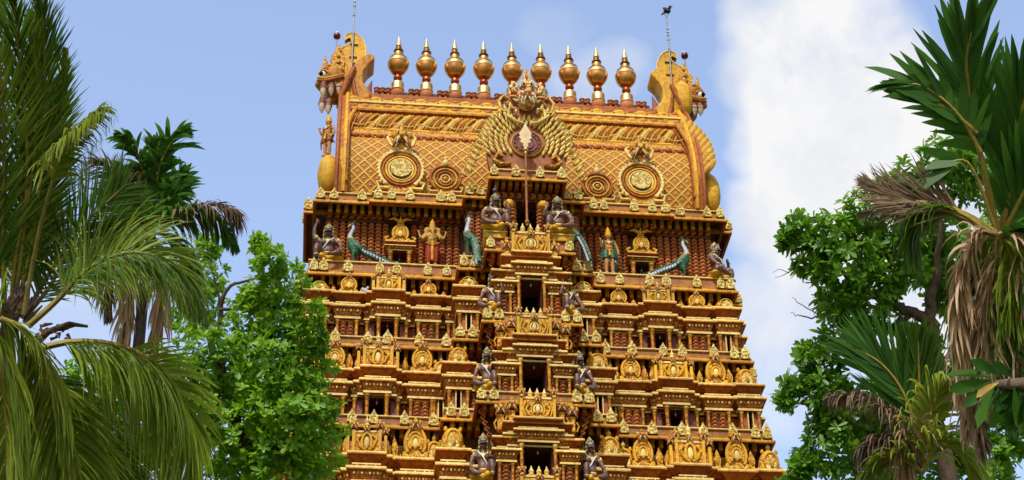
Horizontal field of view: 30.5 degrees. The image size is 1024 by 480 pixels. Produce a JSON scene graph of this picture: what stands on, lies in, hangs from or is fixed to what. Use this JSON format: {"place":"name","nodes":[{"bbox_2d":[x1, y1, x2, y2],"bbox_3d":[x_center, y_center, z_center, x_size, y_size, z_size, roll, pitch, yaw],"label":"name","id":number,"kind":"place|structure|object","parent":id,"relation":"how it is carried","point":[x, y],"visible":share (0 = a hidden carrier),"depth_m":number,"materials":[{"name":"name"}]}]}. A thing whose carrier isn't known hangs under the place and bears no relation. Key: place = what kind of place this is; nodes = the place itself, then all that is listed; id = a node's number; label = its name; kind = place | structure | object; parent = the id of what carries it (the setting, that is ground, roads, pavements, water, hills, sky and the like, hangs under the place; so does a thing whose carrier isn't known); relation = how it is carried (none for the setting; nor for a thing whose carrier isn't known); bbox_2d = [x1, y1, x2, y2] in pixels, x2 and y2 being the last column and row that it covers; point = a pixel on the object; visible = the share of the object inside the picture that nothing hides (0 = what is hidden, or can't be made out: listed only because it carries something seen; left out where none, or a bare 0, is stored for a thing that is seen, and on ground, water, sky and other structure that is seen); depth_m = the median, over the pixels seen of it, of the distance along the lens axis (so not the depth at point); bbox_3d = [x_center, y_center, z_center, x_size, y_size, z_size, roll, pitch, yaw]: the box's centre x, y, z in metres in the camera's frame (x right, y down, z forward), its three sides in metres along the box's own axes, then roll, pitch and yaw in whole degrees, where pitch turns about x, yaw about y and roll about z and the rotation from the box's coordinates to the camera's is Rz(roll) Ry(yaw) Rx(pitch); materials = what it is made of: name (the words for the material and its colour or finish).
{"place":"outdoors","nodes":[
{"label":"outdoors","id":0,"kind":"place"},
{"bbox_2d":[0,0,1023,479],"label":"sky","id":1,"kind":"structure","parent":0,"point":[789,119],"materials":[{"name":"blue"}]},
{"label":"ground","id":2,"kind":"structure","parent":0,"visible":0},
{"bbox_2d":[0,0,232,479],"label":"coconut palm","id":3,"kind":"object","parent":2,"relation":"on","point":[49,419],"visible":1,"depth_m":26.30,"materials":[{"name":"green plant"}]},
{"bbox_2d":[80,116,250,474],"bbox_3d":[-5.701,6.799,25.242,2.673,20.393,2.514,-21,-39,28],"label":"areca palm","id":4,"kind":"object","parent":2,"relation":"on","point":[173,187],"visible":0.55,"depth_m":30.31,"materials":[{"name":"green plant"}]},
{"bbox_2d":[59,230,351,479],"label":"broadleaf tree","id":5,"kind":"object","parent":2,"relation":"on","point":[255,449],"visible":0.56,"depth_m":35.37,"materials":[{"name":"green plant"}]},
{"bbox_2d":[273,32,786,479],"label":"temple tower","id":6,"kind":"structure","parent":2,"relation":"on","point":[668,363],"depth_m":68.33,"materials":[{"name":"gold stone"}]},
{"bbox_2d":[318,114,335,156],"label":"deity statue","id":7,"kind":"object","parent":6,"relation":"on","point":[327,135],"visible":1,"depth_m":72.67,"materials":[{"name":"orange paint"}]},
{"bbox_2d":[312,218,342,259],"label":"guardian statue","id":8,"kind":"object","parent":6,"relation":"on","point":[324,247],"visible":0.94,"depth_m":69.24,"materials":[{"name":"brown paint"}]},
{"bbox_2d":[333,31,340,48],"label":"beacon lamp","id":9,"kind":"object","parent":6,"relation":"attached to","point":[336,36],"visible":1,"depth_m":78.06,"materials":[{"name":"red glass"}]},
{"bbox_2d":[351,0,355,67],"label":"lightning rod","id":10,"kind":"object","parent":6,"relation":"attached to","point":[354,5],"visible":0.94,"depth_m":78.10,"materials":[{"name":"grey metal"}]},
{"bbox_2d":[347,221,398,262],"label":"peacock statue","id":11,"kind":"object","parent":6,"relation":"on","point":[355,247],"visible":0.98,"depth_m":69.30,"materials":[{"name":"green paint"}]},
{"bbox_2d":[387,37,408,94],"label":"roof finial","id":12,"kind":"object","parent":6,"relation":"on","point":[398,64],"visible":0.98,"depth_m":77.37,"materials":[{"name":"gold metal"}]},
{"bbox_2d":[415,38,436,96],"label":"roof finial","id":13,"kind":"object","parent":6,"relation":"on","point":[426,66],"visible":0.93,"depth_m":77.49,"materials":[{"name":"gold metal"}]},
{"bbox_2d":[418,218,446,264],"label":"deity statue","id":14,"kind":"object","parent":6,"relation":"on","point":[432,234],"visible":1,"depth_m":69.77,"materials":[{"name":"yellow paint"}]},
{"bbox_2d":[444,40,465,97],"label":"roof finial","id":15,"kind":"object","parent":6,"relation":"on","point":[454,67],"visible":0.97,"depth_m":77.58,"materials":[{"name":"gold metal"}]},
{"bbox_2d":[463,212,482,267],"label":"peacock statue","id":16,"kind":"object","parent":6,"relation":"on","point":[471,240],"visible":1,"depth_m":68.77,"materials":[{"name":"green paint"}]},
{"bbox_2d":[469,433,496,479],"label":"guardian statue","id":17,"kind":"object","parent":6,"relation":"on","point":[484,458],"visible":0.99,"depth_m":61.26,"materials":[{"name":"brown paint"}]},
{"bbox_2d":[473,41,494,99],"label":"roof finial","id":18,"kind":"object","parent":6,"relation":"on","point":[483,68],"visible":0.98,"depth_m":77.68,"materials":[{"name":"gold metal"}]},
{"bbox_2d":[472,347,498,390],"bbox_3d":[-0.804,4.365,63.923,1.069,1.936,0.856,-2,-38,2],"label":"guardian statue","id":19,"kind":"object","parent":6,"relation":"on","point":[489,375],"visible":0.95,"depth_m":63.67,"materials":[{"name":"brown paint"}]},
{"bbox_2d":[477,274,504,312],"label":"guardian statue","id":20,"kind":"object","parent":6,"relation":"on","point":[494,301],"visible":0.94,"depth_m":65.90,"materials":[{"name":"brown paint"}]},
{"bbox_2d":[481,193,513,230],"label":"guardian statue","id":21,"kind":"object","parent":6,"relation":"on","point":[499,219],"visible":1,"depth_m":68.06,"materials":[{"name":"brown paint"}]},
{"bbox_2d":[501,43,522,98],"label":"roof finial","id":22,"kind":"object","parent":6,"relation":"on","point":[512,70],"visible":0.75,"depth_m":77.86,"materials":[{"name":"gold metal"}]},
{"bbox_2d":[508,213,536,236],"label":"doorway","id":23,"kind":"structure","parent":6,"relation":"in","point":[533,225],"depth_m":71.24,"materials":[{"name":"paint"}]},
{"bbox_2d":[519,123,531,225],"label":"spear","id":24,"kind":"object","parent":6,"relation":"on","point":[525,134],"visible":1,"depth_m":69.39,"materials":[{"name":"red paint"}]},
{"bbox_2d":[530,44,551,97],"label":"roof finial","id":25,"kind":"object","parent":6,"relation":"on","point":[540,71],"visible":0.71,"depth_m":77.95,"materials":[{"name":"gold metal"}]},
{"bbox_2d":[538,196,574,237],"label":"guardian statue","id":26,"kind":"object","parent":6,"relation":"on","point":[555,219],"visible":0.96,"depth_m":68.32,"materials":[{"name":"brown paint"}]},
{"bbox_2d":[558,46,579,103],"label":"roof finial","id":27,"kind":"object","parent":6,"relation":"on","point":[569,73],"visible":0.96,"depth_m":78.00,"materials":[{"name":"gold metal"}]},
{"bbox_2d":[556,278,585,315],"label":"guardian statue","id":28,"kind":"object","parent":6,"relation":"on","point":[569,303],"visible":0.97,"depth_m":66.10,"materials":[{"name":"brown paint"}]},
{"bbox_2d":[571,212,591,264],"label":"peacock statue","id":29,"kind":"object","parent":6,"relation":"on","point":[579,239],"visible":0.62,"depth_m":68.78,"materials":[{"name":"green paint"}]},
{"bbox_2d":[571,350,597,394],"bbox_3d":[2.313,4.511,64.202,1.070,1.936,0.856,11,-39,-17],"label":"guardian statue","id":30,"kind":"object","parent":6,"relation":"on","point":[581,373],"visible":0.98,"depth_m":63.96,"materials":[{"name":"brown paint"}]},
{"bbox_2d":[579,437,607,479],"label":"guardian statue","id":31,"kind":"object","parent":6,"relation":"on","point":[591,460],"visible":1,"depth_m":61.73,"materials":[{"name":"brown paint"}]},
{"bbox_2d":[586,47,607,105],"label":"roof finial","id":32,"kind":"object","parent":6,"relation":"on","point":[597,75],"visible":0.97,"depth_m":78.11,"materials":[{"name":"gold metal"}]},
{"bbox_2d":[599,226,619,272],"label":"deity statue","id":33,"kind":"object","parent":6,"relation":"on","point":[608,254],"visible":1,"depth_m":70.37,"materials":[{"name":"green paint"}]},
{"bbox_2d":[615,49,635,107],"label":"roof finial","id":34,"kind":"object","parent":6,"relation":"on","point":[625,77],"visible":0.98,"depth_m":78.22,"materials":[{"name":"gold metal"}]},
{"bbox_2d":[640,237,689,275],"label":"peacock statue","id":35,"kind":"object","parent":6,"relation":"on","point":[681,263],"visible":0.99,"depth_m":70.35,"materials":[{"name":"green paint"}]},
{"bbox_2d":[663,13,672,82],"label":"lightning rod","id":36,"kind":"object","parent":6,"relation":"attached to","point":[667,29],"visible":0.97,"depth_m":79.49,"materials":[{"name":"grey metal"}]},
{"bbox_2d":[661,5,672,14],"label":"crow","id":37,"kind":"object","parent":36,"relation":"on","point":[667,10],"visible":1,"depth_m":80.59,"materials":[{"name":"paint"}]},
{"bbox_2d":[681,51,687,65],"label":"beacon lamp","id":38,"kind":"object","parent":6,"relation":"attached to","point":[684,55],"visible":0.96,"depth_m":79.38,"materials":[{"name":"red glass"}]},
{"bbox_2d":[707,242,735,282],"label":"guardian statue","id":39,"kind":"object","parent":6,"relation":"on","point":[718,267],"visible":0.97,"depth_m":70.44,"materials":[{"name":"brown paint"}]},
{"bbox_2d":[768,128,1023,479],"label":"broadleaf tree","id":40,"kind":"object","parent":2,"relation":"on","point":[824,264],"visible":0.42,"depth_m":28.47,"materials":[{"name":"green plant"}]},
{"bbox_2d":[817,306,993,479],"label":"areca palm","id":41,"kind":"object","parent":2,"relation":"on","point":[909,394],"visible":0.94,"depth_m":22.27,"materials":[{"name":"green plant"}]},
{"bbox_2d":[853,0,1023,468],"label":"areca palm","id":42,"kind":"object","parent":2,"relation":"on","point":[964,104],"visible":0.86,"depth_m":19.27,"materials":[{"name":"green plant"}]},
{"bbox_2d":[945,358,1023,432],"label":"mango tree","id":43,"kind":"object","parent":2,"relation":"on","point":[1007,400],"visible":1,"depth_m":8.63,"materials":[{"name":"green plant"}]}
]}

